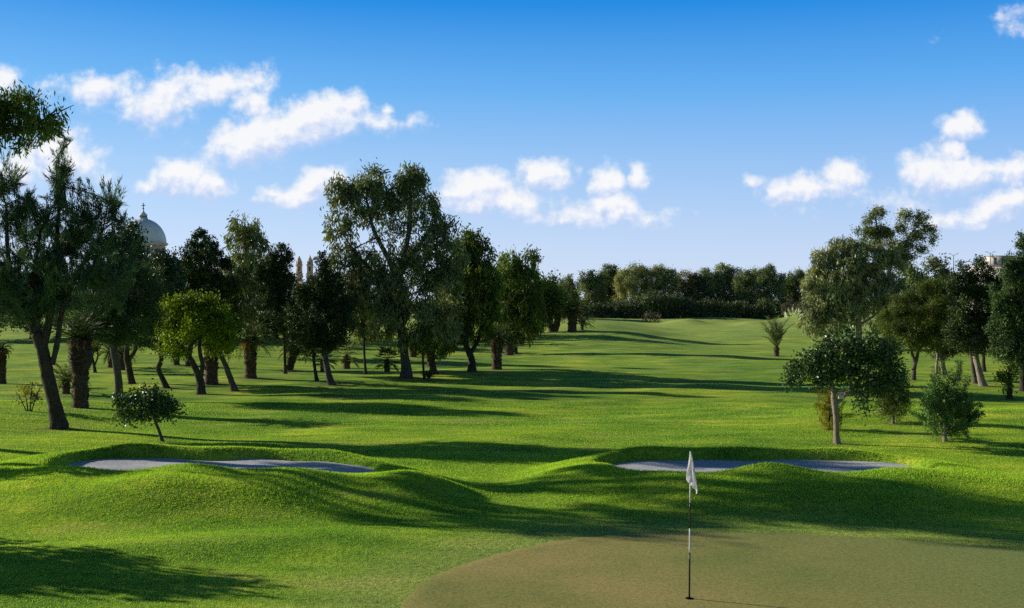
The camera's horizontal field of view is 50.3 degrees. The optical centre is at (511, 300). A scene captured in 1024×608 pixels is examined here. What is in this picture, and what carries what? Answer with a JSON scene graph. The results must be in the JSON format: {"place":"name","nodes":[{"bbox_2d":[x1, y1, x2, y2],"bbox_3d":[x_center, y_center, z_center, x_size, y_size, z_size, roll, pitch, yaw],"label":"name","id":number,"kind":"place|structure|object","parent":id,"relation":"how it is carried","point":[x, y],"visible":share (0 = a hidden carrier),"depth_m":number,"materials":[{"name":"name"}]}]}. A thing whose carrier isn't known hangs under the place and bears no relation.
{"place":"outdoors","nodes":[
{"label":"outdoors","id":0,"kind":"place"},
{"bbox_2d":[0,301,1023,607],"bbox_3d":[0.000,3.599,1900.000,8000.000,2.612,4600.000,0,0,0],"label":"ground","id":1,"kind":"structure","parent":0,"point":[704,363],"depth_m":29.02,"materials":[{"name":"green plant"}]},
{"bbox_2d":[0,341,13,383],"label":"date palm","id":2,"kind":"object","parent":1,"relation":"on","point":[4,351],"visible":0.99,"depth_m":56.26,"materials":[{"name":"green plant"}]},
{"bbox_2d":[0,293,22,335],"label":"background tree","id":3,"kind":"object","parent":1,"relation":"on","point":[15,326],"visible":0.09,"depth_m":91.47,"materials":[{"name":"green plant"}]},
{"bbox_2d":[12,379,44,410],"bbox_3d":[-17.945,3.531,40.400,1.246,1.270,1.070,0,0,0],"label":"leafy shrub","id":4,"kind":"object","parent":1,"relation":"on","point":[33,394],"visible":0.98,"depth_m":40.34,"materials":[{"name":"green plant"}]},
{"bbox_2d":[0,266,70,338],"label":"background tree","id":5,"kind":"object","parent":1,"relation":"on","point":[54,325],"visible":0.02,"depth_m":91.98,"materials":[{"name":"green plant"}]},
{"bbox_2d":[0,80,73,158],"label":"overhanging tree","id":6,"kind":"object","parent":1,"relation":"on","point":[12,106],"visible":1,"depth_m":13.97,"materials":[{"name":"green plant"}]},
{"bbox_2d":[36,362,92,395],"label":"date palm","id":7,"kind":"object","parent":1,"relation":"on","point":[66,382],"visible":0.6,"depth_m":51.13,"materials":[{"name":"green plant"}]},
{"bbox_2d":[0,132,146,429],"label":"feathery tree","id":8,"kind":"object","parent":1,"relation":"on","point":[49,269],"visible":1,"depth_m":36.57,"materials":[{"name":"green plant"}]},
{"bbox_2d":[49,311,115,407],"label":"date palm","id":9,"kind":"object","parent":1,"relation":"on","point":[80,344],"visible":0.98,"depth_m":42.35,"materials":[{"name":"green plant"}]},
{"bbox_2d":[71,329,103,372],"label":"slim tree","id":10,"kind":"object","parent":1,"relation":"on","point":[95,348],"visible":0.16,"depth_m":65.19,"materials":[{"name":"green plant"}]},
{"bbox_2d":[99,341,112,367],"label":"date palm","id":11,"kind":"object","parent":1,"relation":"on","point":[110,360],"visible":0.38,"depth_m":68.36,"materials":[{"name":"green plant"}]},
{"bbox_2d":[59,252,174,398],"bbox_3d":[-17.347,1.049,47.876,5.237,6.708,4.275,0,0,0],"label":"pine tree","id":12,"kind":"object","parent":1,"relation":"on","point":[139,304],"visible":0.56,"depth_m":47.26,"materials":[{"name":"green plant"}]},
{"bbox_2d":[106,345,136,369],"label":"date palm","id":13,"kind":"object","parent":1,"relation":"on","point":[121,354],"visible":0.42,"depth_m":66.45,"materials":[{"name":"plant"}]},
{"bbox_2d":[106,203,167,261],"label":"domed church","id":14,"kind":"structure","parent":1,"relation":"on","point":[156,235],"depth_m":513.83,"materials":[{"name":"stone"}]},
{"bbox_2d":[103,214,176,383],"bbox_3d":[-19.624,-0.033,56.935,4.547,8.976,3.575,0,0,0],"label":"broadleaf tree","id":15,"kind":"object","parent":1,"relation":"on","point":[127,357],"visible":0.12,"depth_m":56.87,"materials":[{"name":"green plant"}]},
{"bbox_2d":[107,378,186,441],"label":"shade tree","id":16,"kind":"object","parent":1,"relation":"on","point":[161,404],"visible":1,"depth_m":33.75,"materials":[{"name":"green plant"}]},
{"bbox_2d":[129,244,194,387],"bbox_3d":[-17.486,0.873,54.326,3.626,7.291,2.935,0,0,0],"label":"broadleaf tree","id":17,"kind":"object","parent":1,"relation":"on","point":[170,264],"visible":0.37,"depth_m":54.17,"materials":[{"name":"green plant"}]},
{"bbox_2d":[164,344,192,364],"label":"date palm","id":18,"kind":"object","parent":1,"relation":"on","point":[176,362],"visible":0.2,"depth_m":69.29,"materials":[{"name":"green plant"}]},
{"bbox_2d":[150,289,245,394],"bbox_3d":[-14.771,1.942,50.614,4.283,5.010,3.074,0,0,21],"label":"lime tree","id":19,"kind":"object","parent":1,"relation":"on","point":[187,307],"visible":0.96,"depth_m":50.61,"materials":[{"name":"green plant"}]},
{"bbox_2d":[168,226,244,365],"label":"cypress tree","id":20,"kind":"object","parent":1,"relation":"on","point":[202,273],"visible":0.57,"depth_m":68.30,"materials":[{"name":"green plant"}]},
{"bbox_2d":[190,339,238,384],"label":"date palm","id":21,"kind":"object","parent":1,"relation":"on","point":[211,371],"visible":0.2,"depth_m":55.83,"materials":[{"name":"brown plant"}]},
{"bbox_2d":[68,458,374,472],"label":"sand","id":22,"kind":"structure","parent":1,"relation":"on","point":[135,463],"depth_m":28.30,"materials":[{"name":"white sand"}]},
{"bbox_2d":[195,312,247,391],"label":"leaning tree","id":23,"kind":"object","parent":1,"relation":"on","point":[228,373],"visible":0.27,"depth_m":52.08,"materials":[{"name":"green plant"}]},
{"bbox_2d":[212,272,263,336],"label":"background tree","id":24,"kind":"object","parent":1,"relation":"on","point":[244,299],"visible":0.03,"depth_m":94.71,"materials":[{"name":"green plant"}]},
{"bbox_2d":[213,210,274,336],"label":"gum tree","id":25,"kind":"object","parent":1,"relation":"on","point":[247,238],"visible":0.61,"depth_m":77.87,"materials":[{"name":"green plant"}]},
{"bbox_2d":[230,319,277,378],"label":"date palm","id":26,"kind":"object","parent":1,"relation":"on","point":[249,347],"visible":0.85,"depth_m":58.86,"materials":[{"name":"green plant"}]},
{"bbox_2d":[240,272,302,336],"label":"background tree","id":27,"kind":"object","parent":1,"relation":"on","point":[297,280],"visible":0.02,"depth_m":95.72,"materials":[{"name":"green plant"}]},
{"bbox_2d":[249,242,305,373],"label":"round pine","id":28,"kind":"object","parent":1,"relation":"on","point":[280,276],"visible":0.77,"depth_m":62.04,"materials":[{"name":"plant"}]},
{"bbox_2d":[278,340,308,369],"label":"date palm","id":29,"kind":"object","parent":1,"relation":"on","point":[291,360],"visible":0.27,"depth_m":67.15,"materials":[{"name":"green plant"}]},
{"bbox_2d":[285,332,318,380],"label":"slim tree","id":30,"kind":"object","parent":1,"relation":"on","point":[294,349],"visible":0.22,"depth_m":57.51,"materials":[{"name":"green plant"}]},
{"bbox_2d":[295,256,313,283],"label":"twin tower church","id":31,"kind":"structure","parent":1,"relation":"on","point":[299,265],"depth_m":698.33,"materials":[{"name":"stone"}]},
{"bbox_2d":[281,250,360,384],"bbox_3d":[-9.731,0.924,55.736,4.001,7.056,3.161,0,0,0],"label":"cypress tree","id":32,"kind":"object","parent":1,"relation":"on","point":[314,295],"visible":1,"depth_m":55.40,"materials":[{"name":"green plant"}]},
{"bbox_2d":[311,348,338,371],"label":"fan palm","id":33,"kind":"object","parent":1,"relation":"on","point":[320,364],"visible":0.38,"depth_m":64.67,"materials":[{"name":"green plant"}]},
{"bbox_2d":[332,342,360,368],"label":"fan palm","id":34,"kind":"object","parent":1,"relation":"on","point":[346,360],"visible":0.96,"depth_m":69.28,"materials":[{"name":"green plant"}]},
{"bbox_2d":[348,295,380,374],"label":"slim tree","id":35,"kind":"object","parent":1,"relation":"on","point":[358,332],"visible":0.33,"depth_m":62.33,"materials":[{"name":"green plant"}]},
{"bbox_2d":[357,285,412,337],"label":"background tree","id":36,"kind":"object","parent":1,"relation":"on","point":[371,288],"visible":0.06,"depth_m":102.22,"materials":[{"name":"green plant"}]},
{"bbox_2d":[371,345,399,371],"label":"fan palm","id":37,"kind":"object","parent":1,"relation":"on","point":[387,365],"visible":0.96,"depth_m":64.95,"materials":[{"name":"green plant"}]},
{"bbox_2d":[319,157,471,377],"bbox_3d":[-6.419,-1.830,60.236,8.476,12.335,4.123,0,0,0],"label":"gum tree","id":38,"kind":"object","parent":1,"relation":"on","point":[394,282],"visible":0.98,"depth_m":59.98,"materials":[{"name":"green plant"}]},
{"bbox_2d":[408,344,417,356],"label":"date palm","id":39,"kind":"object","parent":1,"relation":"on","point":[411,352],"visible":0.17,"depth_m":77.93,"materials":[{"name":"green plant"}]},
{"bbox_2d":[409,320,435,378],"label":"slim tree","id":40,"kind":"object","parent":1,"relation":"on","point":[420,347],"visible":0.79,"depth_m":59.55,"materials":[{"name":"green plant"}]},
{"bbox_2d":[417,342,439,366],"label":"date palm","id":41,"kind":"object","parent":1,"relation":"on","point":[437,357],"visible":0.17,"depth_m":70.36,"materials":[{"name":"green plant"}]},
{"bbox_2d":[421,370,436,380],"bbox_3d":[-4.528,4.057,59.105,0.880,0.690,0.800,0,0,25],"label":"spiky plant","id":42,"kind":"object","parent":1,"relation":"on","point":[428,374],"visible":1,"depth_m":59.03,"materials":[{"name":"green plant"}]},
{"bbox_2d":[411,294,466,373],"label":"slim tree","id":43,"kind":"object","parent":1,"relation":"on","point":[442,351],"visible":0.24,"depth_m":61.94,"materials":[{"name":"green plant"}]},
{"bbox_2d":[428,282,484,331],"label":"background tree","id":44,"kind":"object","parent":1,"relation":"on","point":[461,297],"visible":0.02,"depth_m":104.72,"materials":[{"name":"green plant"}]},
{"bbox_2d":[433,223,508,371],"bbox_3d":[-2.567,-0.156,63.340,5.090,8.696,3.488,0,0,0],"label":"pepper tree","id":45,"kind":"object","parent":1,"relation":"on","point":[481,271],"visible":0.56,"depth_m":63.07,"materials":[{"name":"green plant"}]},
{"bbox_2d":[474,323,517,369],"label":"date palm","id":46,"kind":"object","parent":1,"relation":"on","point":[496,349],"visible":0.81,"depth_m":64.26,"materials":[{"name":"green plant"}]},
{"bbox_2d":[500,330,526,354],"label":"date palm","id":47,"kind":"object","parent":1,"relation":"on","point":[508,351],"visible":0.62,"depth_m":83.85,"materials":[{"name":"green plant"}]},
{"bbox_2d":[479,243,548,353],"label":"pepper tree","id":48,"kind":"object","parent":1,"relation":"on","point":[521,314],"visible":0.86,"depth_m":84.76,"materials":[{"name":"green plant"}]},
{"bbox_2d":[518,331,531,343],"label":"date palm","id":49,"kind":"object","parent":1,"relation":"on","point":[522,339],"visible":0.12,"depth_m":94.33,"materials":[{"name":"green plant"}]},
{"bbox_2d":[526,281,559,329],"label":"background tree","id":50,"kind":"object","parent":1,"relation":"on","point":[549,318],"visible":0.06,"depth_m":114.60,"materials":[{"name":"green plant"}]},
{"bbox_2d":[533,268,574,331],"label":"forked tree","id":51,"kind":"object","parent":1,"relation":"on","point":[557,293],"visible":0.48,"depth_m":114.82,"materials":[{"name":"green plant"}]},
{"bbox_2d":[555,282,571,318],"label":"tree","id":52,"kind":"object","parent":1,"relation":"on","point":[560,285],"visible":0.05,"depth_m":221.66,"materials":[{"name":"green plant"}]},
{"bbox_2d":[558,274,581,305],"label":"tree","id":53,"kind":"object","parent":1,"relation":"on","point":[568,280],"visible":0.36,"depth_m":236.88,"materials":[{"name":"green plant"}]},
{"bbox_2d":[552,296,591,331],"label":"date palm","id":54,"kind":"object","parent":1,"relation":"on","point":[572,315],"visible":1,"depth_m":112.73,"materials":[{"name":"green plant"}]},
{"bbox_2d":[577,314,595,329],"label":"date palm","id":55,"kind":"object","parent":1,"relation":"on","point":[582,323],"visible":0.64,"depth_m":120.39,"materials":[{"name":"green plant"}]},
{"bbox_2d":[574,269,610,314],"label":"tree","id":56,"kind":"object","parent":1,"relation":"on","point":[592,287],"visible":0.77,"depth_m":225.27,"materials":[{"name":"green plant"}]},
{"bbox_2d":[577,299,607,317],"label":"hedge bush","id":57,"kind":"object","parent":1,"relation":"on","point":[593,308],"visible":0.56,"depth_m":214.67,"materials":[{"name":"green plant"}]},
{"bbox_2d":[594,263,625,304],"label":"tree","id":58,"kind":"object","parent":1,"relation":"on","point":[612,271],"visible":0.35,"depth_m":237.74,"materials":[{"name":"green plant"}]},
{"bbox_2d":[597,298,635,317],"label":"hedge bush","id":59,"kind":"object","parent":1,"relation":"on","point":[613,309],"visible":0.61,"depth_m":214.94,"materials":[{"name":"green plant"}]},
{"bbox_2d":[609,260,656,302],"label":"tree","id":60,"kind":"object","parent":1,"relation":"on","point":[628,280],"visible":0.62,"depth_m":227.85,"materials":[{"name":"green plant"}]},
{"bbox_2d":[619,295,657,318],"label":"hedge bush","id":61,"kind":"object","parent":1,"relation":"on","point":[629,308],"visible":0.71,"depth_m":213.96,"materials":[{"name":"green plant"}]},
{"bbox_2d":[637,310,660,322],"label":"bush","id":62,"kind":"object","parent":1,"relation":"on","point":[646,316],"visible":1,"depth_m":205.01,"materials":[{"name":"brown plant"}]},
{"bbox_2d":[637,288,676,318],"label":"hedge bush","id":63,"kind":"object","parent":1,"relation":"on","point":[660,300],"visible":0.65,"depth_m":214.02,"materials":[{"name":"green plant"}]},
{"bbox_2d":[649,260,681,297],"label":"tree","id":64,"kind":"object","parent":1,"relation":"on","point":[662,280],"visible":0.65,"depth_m":229.67,"materials":[{"name":"green plant"}]},
{"bbox_2d":[659,293,701,317],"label":"hedge bush","id":65,"kind":"object","parent":1,"relation":"on","point":[679,311],"visible":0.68,"depth_m":214.70,"materials":[{"name":"green plant"}]},
{"bbox_2d":[674,268,701,302],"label":"tree","id":66,"kind":"object","parent":1,"relation":"on","point":[687,283],"visible":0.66,"depth_m":232.87,"materials":[{"name":"green plant"}]},
{"bbox_2d":[682,295,718,317],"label":"hedge bush","id":67,"kind":"object","parent":1,"relation":"on","point":[706,310],"visible":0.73,"depth_m":214.30,"materials":[{"name":"green plant"}]},
{"bbox_2d":[691,267,717,303],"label":"tree","id":68,"kind":"object","parent":1,"relation":"on","point":[702,287],"visible":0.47,"depth_m":232.68,"materials":[{"name":"green plant"}]},
{"bbox_2d":[400,532,1023,607],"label":"putting green","id":69,"kind":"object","parent":1,"relation":"on","point":[737,570],"visible":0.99,"depth_m":17.23,"materials":[{"name":"green plant"}]},
{"bbox_3d":[2.585,4.346,15.900,0.128,0.012,0.128,0,0,0],"label":"golf hole","id":70,"kind":"object","parent":69,"relation":"on","visible":0},
{"bbox_2d":[686,451,697,597],"bbox_3d":[2.621,3.285,15.894,0.159,2.166,0.063,0,0,-5],"label":"flagstick","id":71,"kind":"object","parent":70,"relation":"in","point":[691,477],"visible":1,"depth_m":15.89,"materials":[{"name":"white metal"}]},
{"bbox_2d":[697,262,743,310],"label":"tree","id":72,"kind":"object","parent":1,"relation":"on","point":[720,279],"visible":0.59,"depth_m":232.83,"materials":[{"name":"green plant"}]},
{"bbox_2d":[710,298,743,317],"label":"hedge bush","id":73,"kind":"object","parent":1,"relation":"on","point":[723,307],"visible":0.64,"depth_m":213.93,"materials":[{"name":"green plant"}]},
{"bbox_2d":[731,268,758,308],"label":"tree","id":74,"kind":"object","parent":1,"relation":"on","point":[742,282],"visible":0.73,"depth_m":225.68,"materials":[{"name":"green plant"}]},
{"bbox_2d":[730,298,766,318],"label":"hedge bush","id":75,"kind":"object","parent":1,"relation":"on","point":[746,311],"visible":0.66,"depth_m":214.40,"materials":[{"name":"green plant"}]},
{"bbox_2d":[611,459,915,472],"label":"sand","id":76,"kind":"structure","parent":1,"relation":"on","point":[702,466],"depth_m":28.15,"materials":[{"name":"white sand"}]},
{"bbox_2d":[746,263,791,312],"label":"tree","id":77,"kind":"object","parent":1,"relation":"on","point":[770,281],"visible":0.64,"depth_m":235.00,"materials":[{"name":"green plant"}]},
{"bbox_2d":[751,295,787,319],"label":"hedge bush","id":78,"kind":"object","parent":1,"relation":"on","point":[770,310],"visible":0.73,"depth_m":214.50,"materials":[{"name":"green plant"}]},
{"bbox_2d":[759,315,794,355],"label":"young date palm","id":79,"kind":"object","parent":1,"relation":"on","point":[777,335],"visible":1,"depth_m":82.40,"materials":[{"name":"green plant"}]},
{"bbox_2d":[781,266,805,315],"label":"tree","id":80,"kind":"object","parent":1,"relation":"on","point":[793,287],"visible":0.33,"depth_m":240.34,"materials":[{"name":"green plant"}]},
{"bbox_2d":[777,300,811,315],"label":"bush","id":81,"kind":"object","parent":1,"relation":"on","point":[784,307],"visible":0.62,"depth_m":211.81,"materials":[{"name":"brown plant"}]},
{"bbox_2d":[784,308,804,316],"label":"agave plant","id":82,"kind":"object","parent":1,"relation":"on","point":[793,313],"visible":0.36,"depth_m":202.92,"materials":[{"name":"green plant"}]},
{"bbox_2d":[797,269,815,305],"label":"tree","id":83,"kind":"object","parent":1,"relation":"on","point":[804,292],"depth_m":230.06,"materials":[{"name":"green plant"}]},
{"bbox_2d":[810,385,855,429],"bbox_3d":[10.836,3.466,36.699,1.398,2.240,1.292,0,0,-36],"label":"wispy shrub","id":84,"kind":"object","parent":1,"relation":"on","point":[827,410],"visible":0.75,"depth_m":36.69,"materials":[{"name":"green plant"}]},
{"bbox_2d":[777,321,913,443],"bbox_3d":[10.222,2.558,33.611,4.219,3.831,2.001,0,0,0],"label":"round shade tree","id":85,"kind":"object","parent":1,"relation":"on","point":[810,365],"visible":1,"depth_m":33.44,"materials":[{"name":"green plant"}]},
{"bbox_2d":[837,391,843,398],"bbox_3d":[10.043,2.909,33.315,0.180,0.241,0.260,0,0,0],"label":"bird box","id":86,"kind":"object","parent":85,"relation":"attached to","point":[840,394],"visible":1,"depth_m":33.22,"materials":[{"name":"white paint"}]},
{"bbox_2d":[795,234,911,341],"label":"gum tree","id":87,"kind":"object","parent":1,"relation":"on","point":[833,292],"visible":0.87,"depth_m":96.76,"materials":[{"name":"green plant"}]},
{"bbox_2d":[866,368,917,423],"bbox_3d":[13.213,3.433,38.197,2.018,2.434,1.779,0,0,0],"label":"bush","id":88,"kind":"object","parent":1,"relation":"on","point":[893,405],"visible":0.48,"depth_m":37.99,"materials":[{"name":"green plant"}]},
{"bbox_2d":[851,202,942,340],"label":"tufted gum","id":89,"kind":"object","parent":1,"relation":"on","point":[875,232],"visible":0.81,"depth_m":101.87,"materials":[{"name":"green plant"}]},
{"bbox_2d":[895,262,928,337],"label":"background tree","id":90,"kind":"object","parent":1,"relation":"on","point":[912,275],"visible":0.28,"depth_m":124.10,"materials":[{"name":"green plant"}]},
{"bbox_2d":[872,274,957,379],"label":"stone pine","id":91,"kind":"object","parent":1,"relation":"on","point":[925,317],"visible":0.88,"depth_m":58.73,"materials":[{"name":"green plant"}]},
{"bbox_2d":[913,250,954,314],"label":"background tree","id":92,"kind":"object","parent":1,"relation":"on","point":[933,266],"visible":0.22,"depth_m":124.76,"materials":[{"name":"green plant"}]},
{"bbox_2d":[925,312,965,374],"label":"dark pine","id":93,"kind":"object","parent":1,"relation":"on","point":[938,355],"visible":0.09,"depth_m":63.70,"materials":[{"name":"green plant"}]},
{"bbox_2d":[905,358,986,441],"bbox_3d":[13.575,3.125,33.854,2.254,2.749,1.999,0,0,-36],"label":"bush","id":94,"kind":"object","parent":1,"relation":"on","point":[960,415],"visible":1,"depth_m":33.74,"materials":[{"name":"green plant"}]},
{"bbox_2d":[938,260,970,314],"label":"background tree","id":95,"kind":"object","parent":1,"relation":"on","point":[955,279],"visible":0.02,"depth_m":124.43,"materials":[{"name":"green plant"}]},
{"bbox_2d":[953,331,983,383],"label":"slim tree","id":96,"kind":"object","parent":1,"relation":"on","point":[974,375],"visible":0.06,"depth_m":55.72,"materials":[{"name":"grey plant"}]},
{"bbox_2d":[938,254,1007,385],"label":"tree","id":97,"kind":"object","parent":1,"relation":"on","point":[960,328],"visible":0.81,"depth_m":54.18,"materials":[{"name":"green plant"}]},
{"bbox_2d":[980,342,995,371],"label":"slim tree","id":98,"kind":"object","parent":1,"relation":"on","point":[983,367],"visible":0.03,"depth_m":67.70,"materials":[{"name":"brown plant"}]},
{"bbox_2d":[967,263,1014,321],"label":"background tree","id":99,"kind":"object","parent":1,"relation":"on","point":[998,276],"depth_m":125.01,"materials":[{"name":"green plant"}]},
{"bbox_2d":[982,229,1023,390],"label":"edge cypress","id":100,"kind":"object","parent":1,"relation":"on","point":[1006,321],"visible":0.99,"depth_m":52.20,"materials":[{"name":"plant"}]},
{"bbox_2d":[989,359,1023,399],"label":"shrub","id":101,"kind":"object","parent":1,"relation":"on","point":[1003,375],"visible":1,"depth_m":49.11,"materials":[{"name":"green plant"}]},
{"bbox_2d":[0,0,1023,300],"label":"sky","id":102,"kind":"structure","parent":0,"point":[694,135],"materials":[{"name":"blue"}]},
{"bbox_2d":[967,254,1015,310],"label":"flat roofed building","id":103,"kind":"structure","parent":0,"point":[996,260],"depth_m":301.50,"materials":[{"name":"beige concrete"}]}
]}

